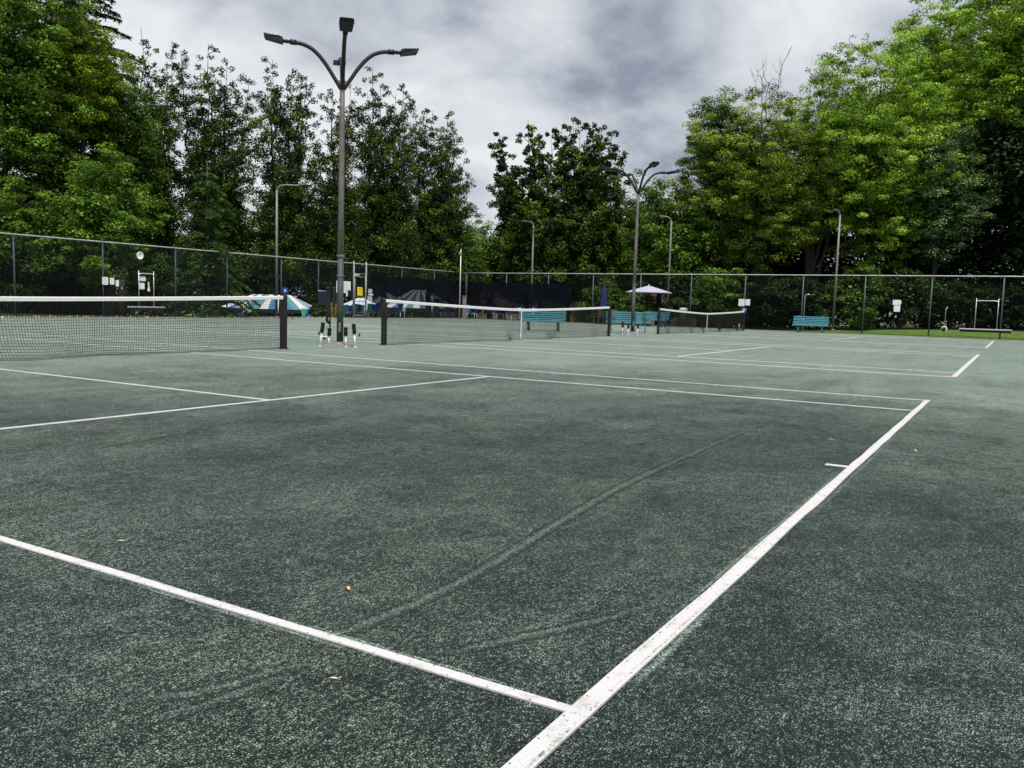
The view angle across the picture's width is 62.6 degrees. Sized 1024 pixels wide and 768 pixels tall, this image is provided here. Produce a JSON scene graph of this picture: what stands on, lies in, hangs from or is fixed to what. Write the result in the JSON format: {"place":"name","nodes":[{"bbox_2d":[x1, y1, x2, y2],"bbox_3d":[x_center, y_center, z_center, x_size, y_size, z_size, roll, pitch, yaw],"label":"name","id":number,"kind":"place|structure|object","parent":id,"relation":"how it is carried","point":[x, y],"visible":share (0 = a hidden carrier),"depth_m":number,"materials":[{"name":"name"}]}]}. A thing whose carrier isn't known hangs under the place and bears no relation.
{"place":"outdoors","nodes":[
{"label":"outdoors","id":0,"kind":"place"},
{"bbox_2d":[0,313,202,316],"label":"woodland floor","id":1,"kind":"structure","parent":0,"point":[2,314],"depth_m":37.80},
{"bbox_2d":[0,174,74,313],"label":"deciduous tree","id":2,"kind":"object","parent":1,"relation":"on","point":[16,220],"visible":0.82,"depth_m":38.42,"materials":[{"name":"green plant"}]},
{"bbox_2d":[0,120,100,313],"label":"deciduous tree","id":3,"kind":"object","parent":1,"relation":"on","point":[46,174],"visible":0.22,"depth_m":42.01,"materials":[{"name":"green plant"}]},
{"bbox_2d":[0,0,101,311],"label":"deciduous tree","id":4,"kind":"object","parent":1,"relation":"on","point":[18,84],"visible":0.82,"depth_m":41.39,"materials":[{"name":"green plant"}]},
{"bbox_2d":[19,265,116,314],"bbox_3d":[-22.842,-4.568,42.866,4.738,2.987,4.693,5,6,34],"label":"shrub","id":5,"kind":"object","parent":1,"relation":"on","point":[65,288],"visible":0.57,"depth_m":41.98,"materials":[{"name":"green plant"}]},
{"bbox_2d":[23,7,139,313],"bbox_3d":[-22.255,-11.048,44.191,5.218,16.120,5.289,2,5,0],"label":"deciduous tree","id":6,"kind":"object","parent":1,"relation":"on","point":[97,76],"visible":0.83,"depth_m":43.14,"materials":[{"name":"green plant"}]},
{"bbox_2d":[42,142,171,315],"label":"deciduous tree","id":7,"kind":"object","parent":1,"relation":"on","point":[112,214],"visible":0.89,"depth_m":38.94,"materials":[{"name":"green plant"}]},
{"bbox_2d":[1,0,1023,321],"label":"sky","id":8,"kind":"structure","parent":0,"point":[635,68],"materials":[{"name":"grey"}]},
{"bbox_2d":[4,303,1023,339],"bbox_3d":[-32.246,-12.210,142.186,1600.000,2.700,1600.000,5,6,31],"label":"ground","id":9,"kind":"structure","parent":0,"point":[975,335],"depth_m":46.77,"materials":[{"name":"green plant"}]},
{"bbox_2d":[0,269,116,314],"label":"woodland","id":10,"kind":"object","parent":9,"relation":"on","point":[27,306],"visible":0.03,"depth_m":60.44,"materials":[{"name":"green plant"}]},
{"bbox_2d":[1,0,145,314],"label":"pine tree","id":11,"kind":"object","parent":9,"relation":"on","point":[98,14],"visible":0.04,"depth_m":56.88,"materials":[{"name":"green plant"}]},
{"bbox_2d":[57,79,172,315],"bbox_3d":[-21.834,-9.949,46.532,6.082,13.723,6.026,2,5,0],"label":"deciduous tree","id":12,"kind":"object","parent":9,"relation":"on","point":[127,137],"visible":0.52,"depth_m":45.57,"materials":[{"name":"green plant"}]},
{"bbox_2d":[112,32,192,315],"bbox_3d":[-21.543,-12.022,50.291,5.308,17.979,4.993,2,5,0],"label":"upright tree","id":13,"kind":"object","parent":9,"relation":"on","point":[160,115],"visible":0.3,"depth_m":49.92,"materials":[{"name":"green plant"}]},
{"bbox_2d":[122,262,197,314],"bbox_3d":[-19.064,-4.954,45.858,3.988,3.404,4.627,2,5,0],"label":"shrub","id":14,"kind":"object","parent":9,"relation":"on","point":[158,280],"visible":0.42,"depth_m":45.24,"materials":[{"name":"green plant"}]},
{"bbox_2d":[149,161,259,317],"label":"hemlock tree","id":15,"kind":"object","parent":9,"relation":"on","point":[207,190],"visible":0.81,"depth_m":42.37,"materials":[{"name":"green plant"}]},
{"bbox_2d":[158,44,263,315],"bbox_3d":[-17.631,-11.551,50.101,6.049,16.426,4.895,2,5,0],"label":"upright tree","id":16,"kind":"object","parent":9,"relation":"on","point":[224,168],"visible":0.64,"depth_m":49.46,"materials":[{"name":"green plant"}]},
{"bbox_2d":[0,232,465,317],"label":"chain link fence","id":17,"kind":"object","parent":9,"relation":"on","point":[197,250],"visible":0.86,"depth_m":40.00,"materials":[{"name":"metal"}]},
{"bbox_2d":[127,271,164,310],"bbox_3d":[-16.477,-4.200,37.966,0.090,1.770,1.900,5,6,31],"label":"drag brush","id":18,"kind":"object","parent":17,"relation":"hanging from","point":[139,308],"visible":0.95,"depth_m":37.94,"materials":[{"name":"metal"}]},
{"bbox_2d":[318,290,325,303],"bbox_3d":[-10.645,-4.909,47.723,0.038,0.748,0.960,5,6,31],"label":"score banner","id":19,"kind":"object","parent":17,"relation":"attached to","point":[321,297],"visible":0.65,"depth_m":47.58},
{"bbox_2d":[336,281,350,292],"bbox_3d":[-9.812,-5.652,49.096,0.015,0.680,1.200,5,6,31],"label":"notice board","id":20,"kind":"object","parent":17,"relation":"attached to","point":[347,285],"visible":0.54,"depth_m":49.29,"materials":[{"name":"white plastic"}]},
{"bbox_2d":[354,273,365,315],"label":"gate","id":21,"kind":"structure","parent":17,"relation":"attached to","point":[357,275],"depth_m":50.31,"materials":[{"name":"grey metal"}]},
{"bbox_2d":[372,275,465,304],"bbox_3d":[-5.902,-6.106,55.510,0.118,1.700,10.050,5,6,31],"label":"windscreen","id":22,"kind":"object","parent":17,"relation":"attached to","point":[419,290],"visible":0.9,"depth_m":54.96,"materials":[{"name":"fabric"}]},
{"bbox_2d":[57,235,423,316],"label":"woodland","id":23,"kind":"object","parent":9,"relation":"on","point":[201,282],"visible":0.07,"depth_m":80.71,"materials":[{"name":"green plant"}]},
{"bbox_2d":[224,191,301,316],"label":"understory tree","id":24,"kind":"object","parent":9,"relation":"on","point":[263,285],"visible":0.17,"depth_m":78.72,"materials":[{"name":"green plant"}]},
{"bbox_2d":[219,294,311,313],"bbox_3d":[-18.837,-5.462,65.958,6.944,3.046,4.044,2,5,0],"label":"canopy tent","id":25,"kind":"object","parent":9,"relation":"on","point":[298,307],"visible":0.27,"depth_m":64.37,"materials":[{"name":"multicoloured fabric"}]},
{"bbox_2d":[238,56,331,316],"bbox_3d":[-13.332,-11.469,50.347,5.397,15.749,4.768,2,5,0],"label":"upright tree","id":26,"kind":"object","parent":9,"relation":"on","point":[294,241],"visible":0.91,"depth_m":49.65,"materials":[{"name":"green plant"}]},
{"bbox_2d":[274,184,311,317],"bbox_3d":[-11.803,-6.984,45.369,1.968,7.429,0.290,1,5,-8],"label":"perimeter light pole","id":27,"kind":"object","parent":9,"relation":"on","point":[276,249],"visible":0.97,"depth_m":45.14,"materials":[{"name":"metal"}]},
{"bbox_2d":[278,209,344,305],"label":"understory tree","id":28,"kind":"object","parent":9,"relation":"on","point":[308,279],"visible":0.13,"depth_m":78.68,"materials":[{"name":"green plant"}]},
{"bbox_2d":[307,303,325,316],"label":"shrub","id":29,"kind":"object","parent":9,"relation":"on","point":[322,313],"visible":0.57,"depth_m":52.39,"materials":[{"name":"green plant"}]},
{"bbox_2d":[298,84,373,303],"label":"upright tree","id":30,"kind":"object","parent":9,"relation":"on","point":[327,240],"visible":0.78,"depth_m":52.11,"materials":[{"name":"green plant"}]},
{"bbox_2d":[316,176,373,316],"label":"understory tree","id":31,"kind":"object","parent":9,"relation":"on","point":[356,283],"visible":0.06,"depth_m":79.35,"materials":[{"name":"green plant"}]},
{"bbox_2d":[343,298,379,316],"bbox_3d":[-11.833,-5.707,65.935,3.644,2.034,4.044,2,5,0],"label":"canopy tent","id":32,"kind":"object","parent":9,"relation":"on","point":[359,299],"visible":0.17,"depth_m":64.96,"materials":[{"name":"white fabric"}]},
{"bbox_2d":[348,66,429,311],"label":"upright tree","id":33,"kind":"object","parent":9,"relation":"on","point":[388,216],"visible":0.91,"depth_m":54.58,"materials":[{"name":"green plant"}]},
{"bbox_2d":[387,303,456,316],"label":"canopy tent","id":34,"kind":"object","parent":9,"relation":"on","point":[410,307],"visible":0.28,"depth_m":67.92,"materials":[{"name":"multicoloured fabric"}]},
{"bbox_2d":[399,108,477,317],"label":"upright tree","id":35,"kind":"object","parent":9,"relation":"on","point":[439,232],"visible":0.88,"depth_m":58.59,"materials":[{"name":"green plant"}]},
{"bbox_2d":[452,243,492,317],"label":"understory tree","id":36,"kind":"object","parent":9,"relation":"on","point":[474,266],"visible":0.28,"depth_m":64.57,"materials":[{"name":"green plant"}]},
{"bbox_2d":[457,205,493,317],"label":"understory tree","id":37,"kind":"object","parent":9,"relation":"on","point":[477,221],"visible":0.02,"depth_m":76.60,"materials":[{"name":"green plant"}]},
{"bbox_2d":[431,307,519,319],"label":"house","id":38,"kind":"structure","parent":9,"relation":"on","point":[480,316],"depth_m":82.77,"materials":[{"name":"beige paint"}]},
{"bbox_2d":[461,221,509,318],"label":"understory tree","id":39,"kind":"object","parent":9,"relation":"on","point":[485,244],"visible":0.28,"depth_m":68.51,"materials":[{"name":"green plant"}]},
{"bbox_2d":[472,307,503,318],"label":"canopy tent","id":40,"kind":"object","parent":9,"relation":"on","point":[481,310],"visible":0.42,"depth_m":68.42,"materials":[{"name":"fabric"}]},
{"bbox_2d":[483,233,527,319],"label":"understory tree","id":41,"kind":"object","parent":9,"relation":"on","point":[500,254],"visible":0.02,"depth_m":67.26,"materials":[{"name":"green plant"}]},
{"bbox_2d":[0,317,1023,767],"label":"court surface","id":42,"kind":"object","parent":9,"relation":"on","point":[870,615],"visible":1,"depth_m":3.58,"materials":[{"name":"green"}]},
{"bbox_2d":[0,294,292,360],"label":"tennis net","id":43,"kind":"object","parent":42,"relation":"on","point":[284,313],"visible":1,"depth_m":14.36,"materials":[{"name":"black fabric"}]},
{"bbox_2d":[0,315,347,318],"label":"leaf litter","id":44,"kind":"object","parent":42,"relation":"on","point":[144,317],"visible":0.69,"depth_m":36.34,"materials":[{"name":"brown plant"}]},
{"bbox_2d":[147,683,276,725],"bbox_3d":[-0.726,0.799,2.129,0.058,0.001,0.526,7,7,44],"label":"drag mark","id":45,"kind":"object","parent":42,"relation":"on","point":[220,704],"visible":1,"depth_m":2.11,"materials":[{"name":"grey"}]},
{"bbox_2d":[141,669,299,703],"bbox_3d":[-0.747,0.792,2.199,0.615,0.001,0.070,-2,6,-31],"label":"drag mark","id":46,"kind":"object","parent":42,"relation":"on","point":[198,696],"visible":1,"depth_m":2.17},
{"bbox_2d":[141,587,339,646],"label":"loose dust","id":47,"kind":"object","parent":42,"relation":"on","point":[223,611],"visible":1,"depth_m":2.71,"materials":[{"name":"grey sand"}]},
{"bbox_2d":[318,322,327,345],"bbox_3d":[-4.183,-1.103,18.636,0.206,0.530,0.096,1,5,-12],"label":"shoe scrubber","id":48,"kind":"object","parent":42,"relation":"on","point":[322,328],"visible":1,"depth_m":18.61,"materials":[{"name":"white plastic"}]},
{"bbox_2d":[264,17,418,346],"bbox_3d":[-3.747,-4.119,18.497,2.524,6.579,2.524,5,6,31],"label":"light pole","id":49,"kind":"object","parent":42,"relation":"on","point":[346,24],"visible":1,"depth_m":18.38,"materials":[{"name":"grey metal"}]},
{"bbox_2d":[325,287,330,327],"bbox_3d":[-4.085,-1.683,18.715,0.126,0.950,0.120,1,5,-12],"label":"hanging broom","id":50,"kind":"object","parent":49,"relation":"hanging from","point":[328,303],"visible":1,"depth_m":18.67,"materials":[{"name":"black paint"}]},
{"bbox_2d":[309,626,497,681],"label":"loose dust","id":51,"kind":"object","parent":42,"relation":"on","point":[415,657],"visible":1,"depth_m":2.42,"materials":[{"name":"grey sand"}]},
{"bbox_2d":[459,249,461,318],"bbox_3d":[-3.453,-6.590,55.748,0.120,4.600,0.240,5,6,31],"label":"camera mast","id":52,"kind":"object","parent":42,"relation":"on","point":[460,252],"visible":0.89,"depth_m":55.78,"materials":[{"name":"grey metal"}]},
{"bbox_2d":[462,296,466,318],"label":"brick pillar","id":53,"kind":"structure","parent":42,"relation":"on","point":[464,309],"depth_m":57.84,"materials":[{"name":"brick"}]},
{"bbox_2d":[0,331,929,767],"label":"court lines","id":54,"kind":"object","parent":42,"relation":"on","point":[562,727],"visible":0.99,"depth_m":2.71,"materials":[{"name":"white paint"}]},
{"bbox_2d":[379,298,613,344],"bbox_3d":[0.358,-1.871,25.203,0.414,1.113,12.980,5,6,31],"label":"tennis net","id":55,"kind":"object","parent":42,"relation":"on","point":[440,312],"visible":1,"depth_m":23.74,"materials":[{"name":"black fabric"}]},
{"bbox_2d":[346,441,714,624],"bbox_3d":[2.157,0.390,7.415,0.205,0.001,11.061,5,6,30],"label":"drag mark","id":56,"kind":"object","parent":42,"relation":"on","point":[487,560],"visible":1,"depth_m":3.50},
{"bbox_2d":[522,308,565,330],"bbox_3d":[1.291,-2.657,34.820,1.850,0.930,0.587,3,5,11],"label":"park bench","id":57,"kind":"object","parent":42,"relation":"on","point":[553,319],"visible":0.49,"depth_m":34.85,"materials":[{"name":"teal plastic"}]},
{"bbox_2d":[117,324,978,376],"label":"court lines","id":58,"kind":"object","parent":42,"relation":"on","point":[961,369],"visible":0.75,"depth_m":21.53,"materials":[{"name":"white paint"}]},
{"bbox_2d":[463,603,638,644],"bbox_3d":[0.172,0.769,2.734,1.040,0.001,0.075,-2,7,-36],"label":"drag mark","id":59,"kind":"object","parent":42,"relation":"on","point":[540,629],"visible":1,"depth_m":2.67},
{"bbox_2d":[340,423,766,635],"bbox_3d":[2.201,0.396,7.357,0.207,0.001,11.113,5,6,30],"label":"drag mark","id":60,"kind":"object","parent":42,"relation":"on","point":[497,566],"visible":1,"depth_m":3.37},
{"bbox_2d":[462,606,653,653],"bbox_3d":[0.205,0.774,2.691,1.054,0.001,0.076,-2,7,-36],"label":"drag mark","id":61,"kind":"object","parent":42,"relation":"on","point":[524,640],"visible":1,"depth_m":2.62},
{"bbox_2d":[599,285,606,323],"bbox_3d":[5.815,-5.062,53.561,0.520,2.500,0.520,5,6,31],"label":"closed umbrella","id":62,"kind":"object","parent":42,"relation":"on","point":[603,301],"visible":0.77,"depth_m":53.38,"materials":[{"name":"blue fabric"}]},
{"bbox_2d":[606,310,640,332],"bbox_3d":[4.579,-2.548,34.681,1.443,0.930,0.587,2,5,8],"label":"park bench","id":63,"kind":"object","parent":42,"relation":"on","point":[617,319],"visible":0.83,"depth_m":34.50,"materials":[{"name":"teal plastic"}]},
{"bbox_2d":[621,311,650,332],"bbox_3d":[5.252,-2.678,36.279,1.443,0.930,0.587,3,5,10],"label":"park bench","id":64,"kind":"object","parent":42,"relation":"on","point":[643,314],"visible":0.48,"depth_m":36.03,"materials":[{"name":"teal wood"}]},
{"bbox_2d":[599,161,678,334],"bbox_3d":[4.945,-5.282,33.680,2.524,6.579,2.524,5,6,31],"label":"light pole","id":65,"kind":"object","parent":42,"relation":"on","point":[653,164],"visible":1,"depth_m":33.58,"materials":[{"name":"grey metal"}]},
{"bbox_2d":[626,284,670,325],"bbox_3d":[8.390,-4.869,51.975,2.624,2.560,2.624,6,7,36],"label":"open umbrella","id":66,"kind":"object","parent":42,"relation":"on","point":[648,289],"visible":0.77,"depth_m":51.30,"materials":[{"name":"white fabric"}]},
{"bbox_2d":[643,311,669,326],"bbox_3d":[8.480,-3.873,50.102,0.587,0.930,1.850,-4,8,-45],"label":"park bench","id":67,"kind":"object","parent":42,"relation":"on","point":[662,321],"visible":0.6,"depth_m":49.97,"materials":[{"name":"teal wood"}]},
{"bbox_2d":[637,613,706,680],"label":"loose dust","id":68,"kind":"object","parent":42,"relation":"on","point":[685,633],"visible":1,"depth_m":2.52,"materials":[{"name":"grey sand"}]},
{"bbox_2d":[657,308,744,333],"bbox_3d":[9.447,-3.021,40.371,0.414,1.113,12.980,5,6,31],"label":"tennis net","id":69,"kind":"object","parent":42,"relation":"on","point":[694,318],"visible":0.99,"depth_m":39.17,"materials":[{"name":"black fabric"}]},
{"bbox_2d":[453,323,993,347],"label":"court lines","id":70,"kind":"object","parent":42,"relation":"on","point":[988,345],"visible":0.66,"depth_m":38.66,"materials":[{"name":"paint"}]},
{"bbox_2d":[666,472,839,620],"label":"loose dust","id":71,"kind":"object","parent":42,"relation":"on","point":[774,528],"visible":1,"depth_m":3.83,"materials":[{"name":"grey sand"}]},
{"bbox_2d":[792,315,828,332],"bbox_3d":[16.394,-3.287,46.278,1.850,0.930,0.587,4,6,24],"label":"park bench","id":72,"kind":"object","parent":42,"relation":"on","point":[822,319],"visible":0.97,"depth_m":46.30,"materials":[{"name":"teal wood"}]},
{"bbox_2d":[512,220,533,319],"bbox_3d":[0.712,-7.627,57.773,1.619,7.129,0.290,2,5,6],"label":"perimeter light pole","id":73,"kind":"object","parent":9,"relation":"on","point":[532,252],"visible":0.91,"depth_m":57.52,"materials":[{"name":"metal"}]},
{"bbox_2d":[486,124,568,319],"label":"upright tree","id":74,"kind":"object","parent":9,"relation":"on","point":[538,206],"visible":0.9,"depth_m":58.48,"materials":[{"name":"green plant"}]},
{"bbox_2d":[555,230,586,321],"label":"understory tree","id":75,"kind":"object","parent":9,"relation":"on","point":[575,298],"visible":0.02,"depth_m":65.75,"materials":[{"name":"green plant"}]},
{"bbox_2d":[550,117,628,321],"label":"upright tree","id":76,"kind":"object","parent":9,"relation":"on","point":[588,230],"visible":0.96,"depth_m":59.16,"materials":[{"name":"green plant"}]},
{"bbox_2d":[576,281,624,320],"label":"shrub","id":77,"kind":"object","parent":9,"relation":"on","point":[609,292],"visible":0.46,"depth_m":57.28,"materials":[{"name":"green plant"}]},
{"bbox_2d":[589,210,642,322],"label":"understory tree","id":78,"kind":"object","parent":9,"relation":"on","point":[613,259],"visible":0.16,"depth_m":61.69,"materials":[{"name":"green plant"}]},
{"bbox_2d":[612,292,654,320],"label":"shrub","id":79,"kind":"object","parent":9,"relation":"on","point":[625,307],"visible":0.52,"depth_m":56.20,"materials":[{"name":"green plant"}]},
{"bbox_2d":[609,168,664,289],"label":"understory tree","id":80,"kind":"object","parent":9,"relation":"on","point":[630,203],"visible":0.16,"depth_m":64.60,"materials":[{"name":"green plant"}]},
{"bbox_2d":[617,177,705,324],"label":"understory tree","id":81,"kind":"object","parent":9,"relation":"on","point":[657,209],"visible":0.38,"depth_m":58.94,"materials":[{"name":"green plant"}]},
{"bbox_2d":[651,215,671,321],"bbox_3d":[9.512,-7.141,54.226,1.480,7.329,0.290,2,5,0],"label":"perimeter light pole","id":82,"kind":"object","parent":9,"relation":"on","point":[669,265],"visible":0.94,"depth_m":54.05,"materials":[{"name":"metal"}]},
{"bbox_2d":[669,318,696,325],"bbox_3d":[10.743,-3.896,52.887,1.710,0.510,0.410,5,6,31],"label":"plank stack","id":83,"kind":"object","parent":9,"relation":"on","point":[686,322],"visible":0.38,"depth_m":52.65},
{"bbox_2d":[642,198,727,321],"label":"understory tree","id":84,"kind":"object","parent":9,"relation":"on","point":[688,254],"visible":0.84,"depth_m":54.75,"materials":[{"name":"green plant"}]},
{"bbox_2d":[663,281,714,326],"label":"shrub","id":85,"kind":"object","parent":9,"relation":"on","point":[676,297],"visible":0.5,"depth_m":53.72,"materials":[{"name":"green plant"}]},
{"bbox_2d":[688,267,756,326],"bbox_3d":[13.296,-5.294,53.196,4.912,4.082,4.603,2,5,0],"label":"shrub","id":86,"kind":"object","parent":9,"relation":"on","point":[731,289],"visible":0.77,"depth_m":52.22,"materials":[{"name":"green plant"}]},
{"bbox_2d":[465,273,1023,339],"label":"chain link fence","id":87,"kind":"object","parent":9,"relation":"on","point":[841,305],"visible":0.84,"depth_m":48.24,"materials":[{"name":"metal"}]},
{"bbox_2d":[467,282,571,308],"bbox_3d":[0.354,-6.070,57.772,8.300,1.710,0.120,5,6,31],"label":"windscreen","id":88,"kind":"object","parent":87,"relation":"attached to","point":[534,296],"visible":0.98,"depth_m":57.65,"materials":[{"name":"fabric"}]},
{"bbox_2d":[959,298,1011,332],"bbox_3d":[24.497,-3.537,43.510,2.400,1.750,0.090,5,6,31],"label":"drag brush","id":89,"kind":"object","parent":87,"relation":"hanging from","point":[996,330],"visible":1,"depth_m":43.51,"materials":[{"name":"metal"}]},
{"bbox_2d":[728,266,807,329],"bbox_3d":[15.679,-5.102,51.258,4.510,4.192,4.029,6,7,42],"label":"shrub","id":90,"kind":"object","parent":9,"relation":"on","point":[782,295],"visible":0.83,"depth_m":50.68,"materials":[{"name":"green plant"}]},
{"bbox_2d":[535,112,1023,329],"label":"woodland","id":91,"kind":"object","parent":9,"relation":"on","point":[979,255],"visible":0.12,"depth_m":54.20,"materials":[{"name":"green plant"}]},
{"bbox_2d":[778,276,843,329],"bbox_3d":[18.129,-4.819,51.405,4.317,3.640,4.669,2,5,0],"label":"shrub","id":92,"kind":"object","parent":9,"relation":"on","point":[812,297],"visible":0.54,"depth_m":50.53,"materials":[{"name":"green plant"}]},
{"bbox_2d":[825,208,840,330],"bbox_3d":[18.634,-6.537,49.309,1.270,7.379,0.290,-1,6,-28],"label":"perimeter light pole","id":93,"kind":"object","parent":9,"relation":"on","point":[835,284],"visible":0.99,"depth_m":49.45,"materials":[{"name":"metal"}]},
{"bbox_2d":[820,261,896,329],"bbox_3d":[20.722,-5.132,50.556,4.479,4.387,4.706,-3,7,-43],"label":"shrub","id":94,"kind":"object","parent":9,"relation":"on","point":[855,299],"visible":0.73,"depth_m":49.80,"materials":[{"name":"green plant"}]},
{"bbox_2d":[532,299,588,322],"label":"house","id":95,"kind":"structure","parent":0,"point":[570,312],"depth_m":81.61,"materials":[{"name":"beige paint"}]},
{"bbox_2d":[692,325,1023,331],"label":"woodland floor","id":96,"kind":"structure","parent":0,"point":[907,327],"depth_m":56.09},
{"bbox_2d":[674,85,761,326],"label":"deciduous tree","id":97,"kind":"object","parent":96,"relation":"on","point":[718,123],"visible":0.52,"depth_m":55.28,"materials":[{"name":"green plant"}]},
{"bbox_2d":[665,83,842,327],"bbox_3d":[15.981,-11.223,54.957,11.877,15.722,11.732,2,5,0],"label":"deciduous tree","id":98,"kind":"object","parent":96,"relation":"on","point":[772,179],"visible":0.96,"depth_m":53.26,"materials":[{"name":"green plant"}]},
{"bbox_2d":[749,45,792,125],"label":"dead branches","id":99,"kind":"object","parent":98,"relation":"attached to","point":[763,87],"visible":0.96,"depth_m":51.51,"materials":[{"name":"brown wood"}]},
{"bbox_2d":[797,33,872,328],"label":"deciduous tree","id":100,"kind":"object","parent":96,"relation":"on","point":[811,258],"visible":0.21,"depth_m":55.41,"materials":[{"name":"green plant"}]},
{"bbox_2d":[775,27,996,328],"bbox_3d":[23.674,-12.718,54.204,13.232,18.974,13.522,2,5,0],"label":"deciduous tree","id":101,"kind":"object","parent":96,"relation":"on","point":[870,153],"visible":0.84,"depth_m":51.70,"materials":[{"name":"green plant"}]},
{"bbox_2d":[867,266,946,328],"bbox_3d":[23.313,-5.082,50.892,4.804,4.155,4.858,6,7,38],"label":"shrub","id":102,"kind":"object","parent":96,"relation":"on","point":[917,280],"visible":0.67,"depth_m":50.06,"materials":[{"name":"green plant"}]},
{"bbox_2d":[875,0,1001,326],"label":"deciduous tree","id":103,"kind":"object","parent":96,"relation":"on","point":[930,41],"visible":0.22,"depth_m":60.46,"materials":[{"name":"green plant"}]},
{"bbox_2d":[891,110,1003,328],"bbox_3d":[26.642,-9.897,52.151,6.358,13.559,6.575,3,6,18],"label":"deciduous tree","id":104,"kind":"object","parent":96,"relation":"on","point":[934,232],"visible":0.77,"depth_m":51.24,"materials":[{"name":"green plant"}]},
{"bbox_2d":[914,281,991,328],"bbox_3d":[26.528,-4.627,50.958,4.103,3.242,4.300,2,5,0],"label":"shrub","id":105,"kind":"object","parent":96,"relation":"on","point":[950,313],"visible":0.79,"depth_m":50.31,"materials":[{"name":"green plant"}]},
{"bbox_2d":[943,0,1023,329],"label":"deciduous tree","id":106,"kind":"object","parent":96,"relation":"on","point":[1001,44],"visible":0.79,"depth_m":51.64,"materials":[{"name":"green plant"}]},
{"bbox_2d":[965,284,1023,328],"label":"shrub","id":107,"kind":"object","parent":96,"relation":"on","point":[1008,305],"visible":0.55,"depth_m":51.04,"materials":[{"name":"green plant"}]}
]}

